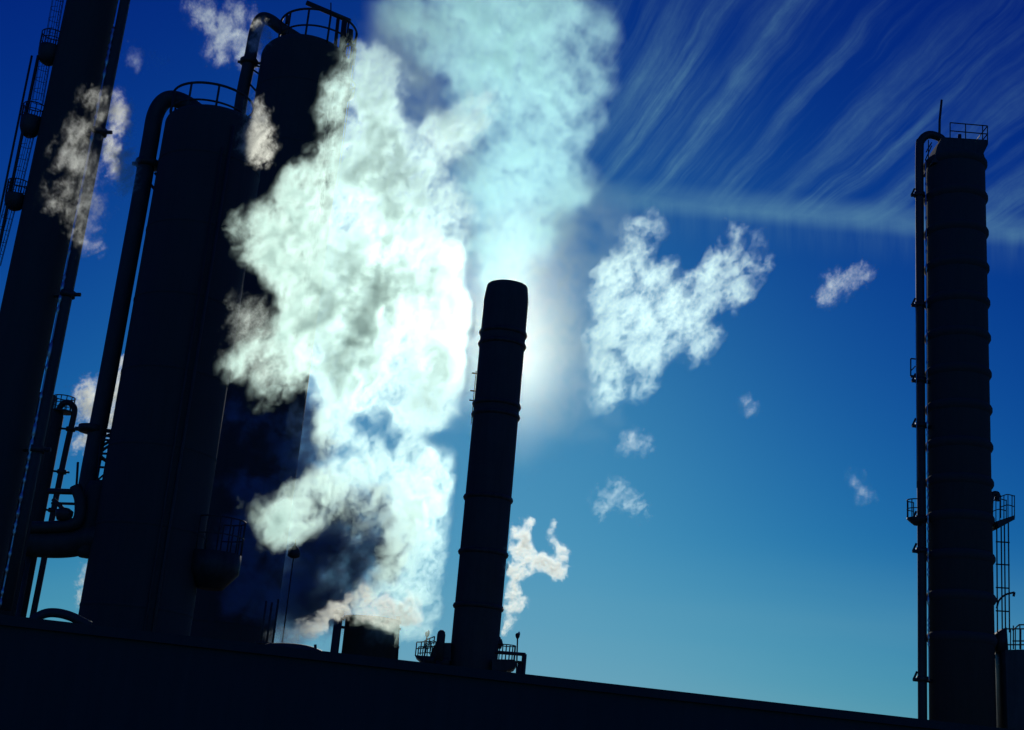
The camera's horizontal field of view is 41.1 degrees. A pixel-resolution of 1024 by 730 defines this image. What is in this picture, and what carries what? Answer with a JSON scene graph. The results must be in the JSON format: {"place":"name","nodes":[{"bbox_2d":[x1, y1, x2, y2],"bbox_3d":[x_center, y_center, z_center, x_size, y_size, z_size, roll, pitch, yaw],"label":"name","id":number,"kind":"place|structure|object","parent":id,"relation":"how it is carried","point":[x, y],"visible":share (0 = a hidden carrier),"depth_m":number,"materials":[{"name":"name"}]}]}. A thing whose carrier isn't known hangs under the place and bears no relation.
{"place":"outdoors","nodes":[
{"label":"outdoors","id":0,"kind":"place"},
{"bbox_2d":[0,392,55,615],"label":"ladder","id":1,"kind":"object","parent":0,"point":[5,612],"depth_m":87.85,"materials":[{"name":"metal"}]},
{"bbox_2d":[14,394,77,616],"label":"gooseneck column","id":2,"kind":"structure","parent":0,"point":[48,470],"depth_m":108.90,"materials":[{"name":"metal"}]},
{"bbox_2d":[0,0,129,610],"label":"process column","id":3,"kind":"structure","parent":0,"point":[68,129],"depth_m":79.09,"materials":[{"name":"metal"}]},
{"bbox_2d":[0,0,1023,719],"label":"sky","id":4,"kind":"structure","parent":0,"point":[704,210],"materials":[{"name":"blue"}]},
{"bbox_2d":[906,99,1023,729],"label":"stripper tower","id":5,"kind":"structure","parent":0,"point":[975,676],"depth_m":111.90,"materials":[{"name":"metal"}]},
{"label":"ground","id":6,"kind":"structure","parent":0,"visible":0},
{"bbox_2d":[15,462,101,616],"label":"header pipe","id":7,"kind":"object","parent":6,"relation":"on","point":[65,535],"visible":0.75,"depth_m":97.96,"materials":[{"name":"metal"}]},
{"bbox_2d":[75,81,264,635],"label":"reactor vessel","id":8,"kind":"object","parent":6,"relation":"on","point":[153,565],"visible":0.91,"depth_m":101.00,"materials":[{"name":"metal"}]},
{"bbox_2d":[190,0,357,642],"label":"reactor vessel","id":9,"kind":"object","parent":6,"relation":"on","point":[304,94],"visible":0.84,"depth_m":141.24,"materials":[{"name":"metal"}]},
{"bbox_2d":[281,539,299,642],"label":"lamp mast","id":10,"kind":"object","parent":6,"relation":"on","point":[294,552],"visible":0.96,"depth_m":111.55,"materials":[{"name":"metal"}]},
{"bbox_2d":[330,609,345,652],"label":"exhaust pipe","id":11,"kind":"object","parent":6,"relation":"on","point":[337,627],"visible":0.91,"depth_m":88.40,"materials":[{"name":"metal"}]},
{"bbox_2d":[341,615,401,658],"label":"steaming tank","id":12,"kind":"object","parent":6,"relation":"on","point":[370,635],"visible":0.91,"depth_m":89.05,"materials":[{"name":"metal"}]},
{"bbox_2d":[423,630,429,662],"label":"floodlight","id":13,"kind":"object","parent":6,"relation":"on","point":[427,633],"visible":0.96,"depth_m":126.76,"materials":[{"name":"metal"}]},
{"bbox_2d":[435,630,444,663],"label":"vent drum","id":14,"kind":"object","parent":6,"relation":"on","point":[439,651],"visible":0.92,"depth_m":126.49,"materials":[{"name":"metal"}]},
{"bbox_2d":[415,279,527,671],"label":"smoke stack","id":15,"kind":"object","parent":6,"relation":"on","point":[476,641],"visible":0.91,"depth_m":132.57,"materials":[{"name":"metal"}]},
{"bbox_2d":[0,614,1013,729],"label":"plant building","id":16,"kind":"structure","parent":6,"relation":"on","point":[58,675],"depth_m":64.14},
{"bbox_2d":[29,608,91,624],"bbox_3d":[-21.367,12.022,64.393,3.031,1.056,0.440,10,-18,-16],"label":"roof duct","id":17,"kind":"object","parent":16,"relation":"on","point":[70,616],"visible":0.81,"depth_m":64.34,"materials":[{"name":"grey metal"}]},
{"bbox_2d":[259,601,266,643],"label":"vent pipe","id":18,"kind":"object","parent":16,"relation":"on","point":[263,621],"visible":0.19,"depth_m":67.84,"materials":[{"name":"metal"}]},
{"bbox_2d":[266,602,272,641],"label":"vent pipe","id":19,"kind":"object","parent":16,"relation":"on","point":[269,621],"visible":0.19,"depth_m":67.94,"materials":[{"name":"metal"}]},
{"bbox_2d":[272,599,279,642],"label":"vent pipe","id":20,"kind":"object","parent":16,"relation":"on","point":[275,621],"visible":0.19,"depth_m":68.05,"materials":[{"name":"metal"}]},
{"bbox_2d":[266,643,321,650],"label":"roof duct","id":21,"kind":"object","parent":16,"relation":"on","point":[294,645],"visible":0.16,"depth_m":67.38,"materials":[{"name":"grey metal"}]},
{"bbox_2d":[495,650,526,673],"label":"pipe","id":22,"kind":"object","parent":6,"relation":"on","point":[521,667],"visible":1,"depth_m":123.62,"materials":[{"name":"metal"}]},
{"bbox_2d":[515,632,519,672],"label":"floodlight","id":23,"kind":"object","parent":6,"relation":"on","point":[517,635],"visible":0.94,"depth_m":126.92,"materials":[{"name":"metal"}]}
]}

